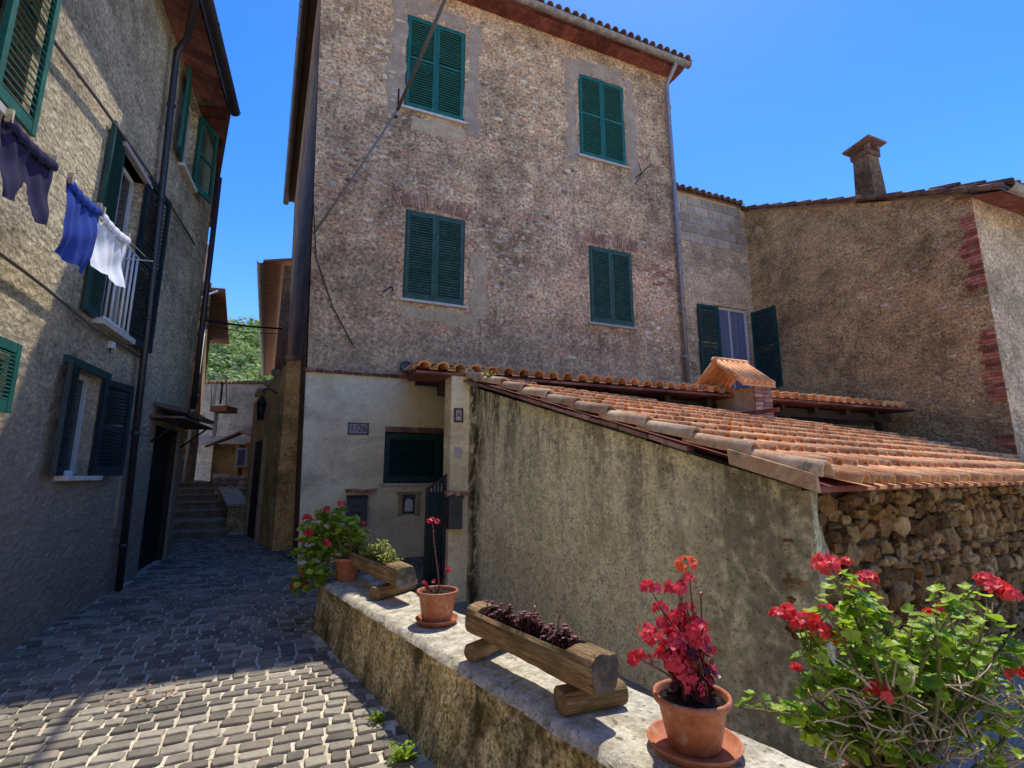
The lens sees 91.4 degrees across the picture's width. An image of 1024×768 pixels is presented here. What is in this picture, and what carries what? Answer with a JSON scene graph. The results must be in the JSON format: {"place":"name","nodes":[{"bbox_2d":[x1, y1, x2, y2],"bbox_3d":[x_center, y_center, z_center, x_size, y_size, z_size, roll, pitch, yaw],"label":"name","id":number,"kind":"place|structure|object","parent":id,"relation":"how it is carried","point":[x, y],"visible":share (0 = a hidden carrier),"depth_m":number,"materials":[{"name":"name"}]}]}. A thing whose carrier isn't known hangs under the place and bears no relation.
{"place":"outdoors","nodes":[
{"label":"outdoors","id":0,"kind":"place"},
{"bbox_2d":[0,531,435,767],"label":"street","id":1,"kind":"structure","parent":0,"point":[391,725],"depth_m":3.29,"materials":[{"name":"grey stone"}]},
{"bbox_2d":[0,0,240,655],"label":"house","id":2,"kind":"structure","parent":1,"relation":"on","point":[92,434],"depth_m":5.15,"materials":[{"name":"grey paint"}]},
{"bbox_2d":[0,336,22,412],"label":"window","id":3,"kind":"structure","parent":2,"relation":"in","point":[7,346],"depth_m":3.63,"materials":[{"name":"green wood"}]},
{"bbox_2d":[0,0,61,136],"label":"window","id":4,"kind":"structure","parent":2,"relation":"in","point":[29,121],"depth_m":3.59,"materials":[{"name":"green wood"}]},
{"bbox_2d":[0,251,139,357],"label":"wall cable","id":5,"kind":"object","parent":2,"relation":"attached to","point":[36,280],"depth_m":4.25,"materials":[{"name":"black rubber"}]},
{"bbox_2d":[0,109,152,261],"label":"washing line","id":6,"kind":"object","parent":2,"relation":"attached to","point":[65,206],"visible":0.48,"depth_m":4.45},
{"bbox_2d":[0,108,58,226],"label":"hanging shorts","id":7,"kind":"object","parent":6,"relation":"hanging from","point":[29,163],"visible":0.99,"depth_m":2.85,"materials":[{"name":"purple fabric"}]},
{"bbox_2d":[54,172,102,273],"bbox_3d":[-3.023,-1.106,3.486,0.072,0.583,0.482,4,-11,-20],"label":"hanging towel","id":8,"kind":"object","parent":6,"relation":"hanging from","point":[76,245],"visible":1,"depth_m":3.46,"materials":[{"name":"blue fabric"}]},
{"bbox_2d":[90,206,130,287],"bbox_3d":[-3.202,-1.075,3.997,0.065,0.524,0.581,4,-11,-20],"label":"hanging shirt","id":9,"kind":"object","parent":6,"relation":"hanging from","point":[111,243],"visible":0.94,"depth_m":3.98,"materials":[{"name":"white fabric"}]},
{"bbox_2d":[50,354,134,480],"bbox_3d":[-4.219,0.383,4.926,0.314,1.115,1.426,4,-11,-20],"label":"window","id":10,"kind":"structure","parent":2,"relation":"in","point":[63,465],"depth_m":5.10,"materials":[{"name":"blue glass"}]},
{"bbox_2d":[28,2,194,244],"bbox_3d":[-4.296,-2.501,5.827,0.032,0.326,4.710,4,-11,-20],"label":"wall cable","id":11,"kind":"object","parent":2,"relation":"attached to","point":[71,64],"depth_m":4.69,"materials":[{"name":"black rubber"}]},
{"bbox_2d":[107,340,115,352],"bbox_3d":[-4.292,-0.393,5.355,0.050,0.130,0.080,4,-11,-20],"label":"junction box","id":12,"kind":"object","parent":2,"relation":"attached to","point":[111,345],"visible":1,"depth_m":5.33,"materials":[{"name":"white metal"}]},
{"bbox_2d":[82,120,171,353],"bbox_3d":[-4.354,-1.531,5.616,0.289,2.060,1.677,4,-11,-20],"label":"window","id":13,"kind":"structure","parent":2,"relation":"in","point":[101,297],"depth_m":5.63,"materials":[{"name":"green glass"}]},
{"bbox_2d":[137,426,177,570],"bbox_3d":[-5.266,1.700,7.323,0.120,2.100,1.250,4,-11,-20],"label":"door","id":14,"kind":"structure","parent":2,"relation":"in","point":[163,455],"depth_m":7.55,"materials":[{"name":"brown wood"}]},
{"bbox_2d":[178,66,218,203],"bbox_3d":[-4.889,-3.728,7.622,0.361,1.315,1.553,4,-11,-20],"label":"window","id":15,"kind":"structure","parent":2,"relation":"in","point":[194,187],"depth_m":7.89,"materials":[{"name":"green wood"}]},
{"bbox_2d":[199,319,281,333],"bbox_3d":[-5.334,-1.155,10.042,0.040,0.736,2.676,-1,-10,3],"label":"span cable","id":16,"kind":"object","parent":2,"relation":"attached to","point":[207,320],"visible":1,"depth_m":9.85,"materials":[{"name":"black rubber"}]},
{"bbox_2d":[172,480,228,539],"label":"stairs","id":17,"kind":"structure","parent":1,"relation":"on","point":[199,512],"depth_m":11.33,"materials":[{"name":"stone"}]},
{"bbox_2d":[205,427,251,481],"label":"house","id":18,"kind":"structure","parent":1,"relation":"on","point":[231,459],"depth_m":16.81,"materials":[{"name":"concrete"}]},
{"bbox_2d":[234,448,248,466],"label":"window","id":19,"kind":"structure","parent":18,"relation":"in","point":[241,458],"depth_m":16.79,"materials":[{"name":"grey glass"}]},
{"bbox_2d":[212,474,245,531],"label":"stair wall","id":20,"kind":"structure","parent":1,"relation":"on","point":[233,504],"depth_m":10.95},
{"bbox_2d":[213,475,246,500],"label":"garden wall","id":21,"kind":"structure","parent":1,"relation":"on","point":[236,482],"depth_m":12.94,"materials":[{"name":"stone"}]},
{"bbox_2d":[104,638,410,763],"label":"fallen leaves","id":22,"kind":"object","parent":1,"relation":"on","point":[150,685],"visible":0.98,"depth_m":3.24,"materials":[{"name":"brown plant"}]},
{"bbox_2d":[243,349,307,550],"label":"ochre house","id":23,"kind":"structure","parent":1,"relation":"on","point":[270,500],"depth_m":9.02,"materials":[{"name":"concrete"}]},
{"bbox_2d":[247,440,261,538],"bbox_3d":[-5.170,2.157,10.089,0.060,2.000,0.700,7,-13,-35],"label":"door","id":24,"kind":"structure","parent":23,"relation":"in","point":[258,446],"depth_m":10.04,"materials":[{"name":"brown wood"}]},
{"bbox_2d":[257,387,277,419],"bbox_3d":[-4.571,0.368,9.299,0.359,0.612,0.198,0,-10,0],"label":"wall lantern","id":25,"kind":"object","parent":23,"relation":"attached to","point":[261,404],"depth_m":9.23,"materials":[{"name":"black metal"}]},
{"bbox_2d":[365,710,385,722],"bbox_3d":[-0.787,1.924,2.898,0.126,0.083,0.112,0,-10,0],"label":"weed","id":26,"kind":"object","parent":1,"relation":"on","point":[379,716],"visible":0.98,"depth_m":2.88,"materials":[{"name":"green plant"}]},
{"bbox_2d":[386,739,420,765],"bbox_3d":[-0.541,1.848,2.502,0.177,0.114,0.183,2,-11,-12],"label":"weed","id":27,"kind":"object","parent":1,"relation":"on","point":[405,753],"visible":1,"depth_m":2.50,"materials":[{"name":"green plant"}]},
{"bbox_2d":[282,0,692,564],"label":"stone house","id":28,"kind":"structure","parent":1,"relation":"on","point":[496,205],"depth_m":9.52,"materials":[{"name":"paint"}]},
{"bbox_2d":[313,188,352,344],"bbox_3d":[-2.945,-1.947,8.216,0.787,2.605,0.027,4,-11,-22],"label":"thin cable","id":29,"kind":"object","parent":28,"relation":"attached to","point":[321,272],"visible":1,"depth_m":8.12,"materials":[{"name":"black rubber"}]},
{"bbox_2d":[345,495,367,525],"bbox_3d":[-2.384,1.939,7.669,0.320,0.455,0.130,4,-11,-22],"label":"mailbox","id":30,"kind":"object","parent":28,"relation":"attached to","point":[356,505],"visible":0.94,"depth_m":7.64,"materials":[{"name":"grey metal"}]},
{"bbox_2d":[347,422,368,434],"bbox_3d":[-2.438,0.709,7.934,0.320,0.190,0.020,4,-11,-22],"label":"number plaque","id":31,"kind":"object","parent":28,"relation":"attached to","point":[358,428],"visible":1,"depth_m":7.93,"materials":[{"name":"white ceramic"}]},
{"bbox_2d":[345,488,376,492],"bbox_3d":[-2.338,1.649,7.738,0.461,0.066,0.161,4,-11,-22],"label":"brick ledge","id":32,"kind":"object","parent":28,"relation":"attached to","point":[359,490],"visible":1,"depth_m":7.67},
{"bbox_2d":[394,88,399,118],"bbox_3d":[-2.068,-5.039,9.005,0.115,0.362,0.380,4,-11,-22],"label":"cable anchor","id":33,"kind":"object","parent":28,"relation":"attached to","point":[396,116],"visible":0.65,"depth_m":9.02,"materials":[{"name":"black metal"}]},
{"bbox_2d":[313,0,446,233],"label":"overhead cable","id":34,"kind":"object","parent":33,"relation":"attached to","point":[436,19],"visible":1,"depth_m":8.24,"materials":[{"name":"black rubber"}]},
{"bbox_2d":[400,361,410,372],"bbox_3d":[-1.779,-0.291,8.388,0.200,0.200,0.085,4,-11,-22],"label":"vent cap","id":35,"kind":"object","parent":28,"relation":"attached to","point":[404,365],"visible":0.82,"depth_m":8.36,"materials":[{"name":"grey metal"}]},
{"bbox_2d":[397,491,421,515],"bbox_3d":[-1.653,1.914,8.018,0.400,0.370,0.060,4,-11,-22],"label":"meter niche","id":36,"kind":"object","parent":28,"relation":"attached to","point":[408,502],"visible":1,"depth_m":8.02,"materials":[{"name":"beige concrete"}]},
{"bbox_2d":[379,433,443,485],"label":"window","id":37,"kind":"structure","parent":28,"relation":"in","point":[409,459],"depth_m":8.22,"materials":[{"name":"green paint"}]},
{"bbox_2d":[399,209,467,308],"bbox_3d":[-1.395,-2.228,8.996,1.220,1.721,0.200,4,-11,-22],"label":"window","id":38,"kind":"structure","parent":28,"relation":"in","point":[434,247],"depth_m":8.97,"materials":[{"name":"green paint"}]},
{"bbox_2d":[400,14,467,125],"bbox_3d":[-1.478,-6.041,9.662,1.280,2.061,0.200,4,-11,-22],"label":"window","id":39,"kind":"structure","parent":28,"relation":"in","point":[436,89],"depth_m":9.65,"materials":[{"name":"teal paint"}]},
{"bbox_2d":[578,74,629,169],"bbox_3d":[1.973,-5.785,11.054,1.300,2.061,0.200,4,-11,-22],"label":"window","id":40,"kind":"structure","parent":28,"relation":"in","point":[600,126],"depth_m":11.04,"materials":[{"name":"teal paint"}]},
{"bbox_2d":[588,245,638,330],"bbox_3d":[2.047,-1.983,10.387,1.180,1.701,0.200,4,-11,-22],"label":"window","id":41,"kind":"structure","parent":28,"relation":"in","point":[610,290],"depth_m":10.36,"materials":[{"name":"green paint"}]},
{"bbox_2d":[635,163,651,183],"bbox_3d":[2.801,-4.606,10.873,0.222,0.322,0.452,8,-13,-39],"label":"clothesline bracket","id":42,"kind":"object","parent":28,"relation":"attached to","point":[641,172],"visible":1,"depth_m":10.85,"materials":[{"name":"black metal"}]},
{"bbox_2d":[404,360,914,444],"bbox_3d":[2.476,1.626,8.251,8.825,3.780,2.928,4,-11,-22],"label":"porch","id":43,"kind":"object","parent":28,"relation":"attached to","point":[787,403],"visible":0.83,"depth_m":7.11,"materials":[{"name":"tile"}]},
{"bbox_2d":[312,574,815,767],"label":"parapet wall","id":44,"kind":"structure","parent":1,"relation":"on","point":[440,697],"depth_m":2.46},
{"bbox_2d":[287,500,370,596],"bbox_3d":[-1.677,1.500,4.627,0.784,0.833,0.409,0,-10,0],"label":"potted geranium","id":45,"kind":"object","parent":44,"relation":"on","point":[324,548],"visible":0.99,"depth_m":4.57,"materials":[{"name":"plant"}]},
{"bbox_2d":[368,579,417,599],"bbox_3d":[-0.953,1.647,4.041,0.122,0.085,0.460,-5,-12,26],"label":"wood block","id":46,"kind":"object","parent":44,"relation":"on","point":[381,591],"depth_m":3.88,"materials":[{"name":"brown wood"}]},
{"bbox_2d":[343,534,415,589],"bbox_3d":[-1.178,1.474,4.303,0.186,0.323,1.366,7,-12,-35],"label":"log planter","id":47,"kind":"object","parent":46,"relation":"on","point":[399,574],"visible":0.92,"depth_m":4.04,"materials":[{"name":"brown wood"}]},
{"bbox_2d":[415,517,457,627],"bbox_3d":[-0.488,1.221,3.300,0.278,0.666,0.278,0,-10,0],"label":"potted flower","id":48,"kind":"object","parent":44,"relation":"on","point":[437,602],"visible":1,"depth_m":3.18,"materials":[{"name":"orange ceramic"}]},
{"bbox_2d":[464,638,500,661],"bbox_3d":[-0.083,1.405,2.725,0.093,0.085,0.432,-8,-13,36],"label":"wood block","id":49,"kind":"object","parent":44,"relation":"on","point":[476,650],"depth_m":2.57,"materials":[{"name":"brown wood"}]},
{"bbox_2d":[465,600,618,695],"bbox_3d":[0.085,1.150,2.322,0.175,0.242,0.976,7,-13,-34],"label":"log planter","id":50,"kind":"object","parent":49,"relation":"on","point":[591,669],"visible":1,"depth_m":2.14,"materials":[{"name":"brown wood"}]},
{"bbox_2d":[553,678,628,715],"bbox_3d":[0.325,1.283,2.062,0.285,0.085,0.124,4,-11,-22],"label":"wood block","id":51,"kind":"object","parent":44,"relation":"on","point":[570,700],"depth_m":2.01,"materials":[{"name":"brown wood"}]},
{"bbox_2d":[627,555,743,767],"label":"potted begonia","id":52,"kind":"object","parent":44,"relation":"on","point":[689,729],"visible":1,"depth_m":1.74,"materials":[{"name":"plant"}]},
{"bbox_2d":[733,552,1023,767],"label":"potted geranium","id":53,"kind":"object","parent":44,"relation":"on","point":[895,731],"visible":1,"depth_m":1.25,"materials":[{"name":"plant"}]},
{"bbox_2d":[676,182,782,477],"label":"house wing","id":54,"kind":"structure","parent":1,"relation":"on","point":[721,315],"depth_m":11.94,"materials":[{"name":"grey paint"}]},
{"bbox_2d":[697,303,782,388],"bbox_3d":[5.166,-0.923,11.504,1.785,1.970,0.780,4,-11,-22],"label":"window","id":55,"kind":"structure","parent":54,"relation":"in","point":[730,326],"depth_m":11.78,"materials":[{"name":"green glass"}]},
{"bbox_2d":[738,134,1023,480],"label":"brown house","id":56,"kind":"structure","parent":1,"relation":"on","point":[874,290],"depth_m":9.08,"materials":[{"name":"paint"}]},
{"bbox_2d":[256,257,310,378],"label":"building","id":57,"kind":"structure","parent":0,"point":[274,279],"depth_m":18.66,"materials":[{"name":"brown paint"}]},
{"bbox_2d":[207,0,1023,323],"label":"sky","id":58,"kind":"structure","parent":0,"point":[768,105],"materials":[{"name":"blue"}]},
{"bbox_2d":[453,601,1023,767],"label":"yard ground","id":59,"kind":"structure","parent":0,"point":[460,607],"depth_m":2.79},
{"bbox_2d":[443,376,477,601],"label":"gate pillar","id":60,"kind":"structure","parent":59,"relation":"on","point":[456,434],"depth_m":5.53,"materials":[{"name":"paint"}]},
{"bbox_2d":[423,474,446,586],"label":"iron gate","id":61,"kind":"structure","parent":60,"relation":"attached to","point":[435,504],"depth_m":5.42,"materials":[{"name":"black metal"}]},
{"bbox_2d":[446,495,463,528],"bbox_3d":[-0.615,1.352,5.361,0.170,0.385,0.130,4,-11,-22],"label":"mailbox","id":62,"kind":"object","parent":60,"relation":"attached to","point":[454,507],"visible":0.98,"depth_m":5.32,"materials":[{"name":"grey metal"}]},
{"bbox_2d":[444,490,467,495],"bbox_3d":[-0.603,1.181,5.394,0.223,0.062,0.162,4,-11,-22],"label":"brick ledge","id":63,"kind":"object","parent":60,"relation":"attached to","point":[449,492],"visible":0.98,"depth_m":5.34,"materials":[{"name":"brick"}]},
{"bbox_2d":[454,447,461,457],"bbox_3d":[-0.601,0.763,5.543,0.090,0.120,0.008,4,-11,-22],"label":"paper notice","id":64,"kind":"object","parent":60,"relation":"attached to","point":[457,452],"visible":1,"depth_m":5.54,"materials":[{"name":"paper"}]},
{"bbox_2d":[454,408,462,422],"bbox_3d":[-0.599,0.350,5.613,0.110,0.160,0.020,4,-11,-22],"label":"number plaque","id":65,"kind":"object","parent":60,"relation":"attached to","point":[458,414],"visible":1,"depth_m":5.61,"materials":[{"name":"white ceramic"}]},
{"bbox_2d":[449,357,1023,767],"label":"shed","id":66,"kind":"structure","parent":59,"relation":"on","point":[584,529],"depth_m":3.53,"materials":[{"name":"stone"}]},
{"bbox_2d":[480,370,495,377],"bbox_3d":[-0.248,-0.106,5.299,0.185,0.097,0.089,7,-12,-33],"label":"weed","id":67,"kind":"object","parent":66,"relation":"on","point":[487,375],"visible":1,"depth_m":5.29,"materials":[{"name":"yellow plant"}]},
{"label":"ground","id":68,"kind":"structure","parent":0,"visible":0},
{"bbox_2d":[179,283,228,481],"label":"dark stone house","id":69,"kind":"structure","parent":68,"relation":"on","point":[217,308],"depth_m":16.68,"materials":[{"name":"stone"}]},
{"bbox_2d":[203,243,208,282],"bbox_3d":[-13.168,-5.241,21.296,0.800,1.820,0.520,0,-10,0],"label":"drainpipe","id":70,"kind":"object","parent":69,"relation":"on","point":[205,263],"visible":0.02,"depth_m":21.27,"materials":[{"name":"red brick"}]},
{"bbox_2d":[210,372,237,413],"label":"balcony","id":71,"kind":"structure","parent":69,"relation":"attached to","point":[226,409],"depth_m":15.27,"materials":[{"name":"red metal"}]},
{"bbox_2d":[212,412,218,439],"bbox_3d":[-9.046,1.276,15.220,0.128,0.853,0.120,0,-10,0],"label":"hanging sheet","id":72,"kind":"object","parent":71,"relation":"hanging from","point":[216,415],"visible":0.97,"depth_m":15.23,"materials":[{"name":"white fabric"}]},
{"bbox_2d":[194,381,266,480],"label":"grey house","id":73,"kind":"structure","parent":68,"relation":"on","point":[241,396],"depth_m":24.11,"materials":[{"name":"paint"}]},
{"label":"hill","id":74,"kind":"structure","parent":0,"visible":0},
{"bbox_2d":[206,316,272,380],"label":"hill trees","id":75,"kind":"object","parent":74,"relation":"on","point":[236,359],"visible":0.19,"depth_m":67.32,"materials":[{"name":"green plant"}]}
]}

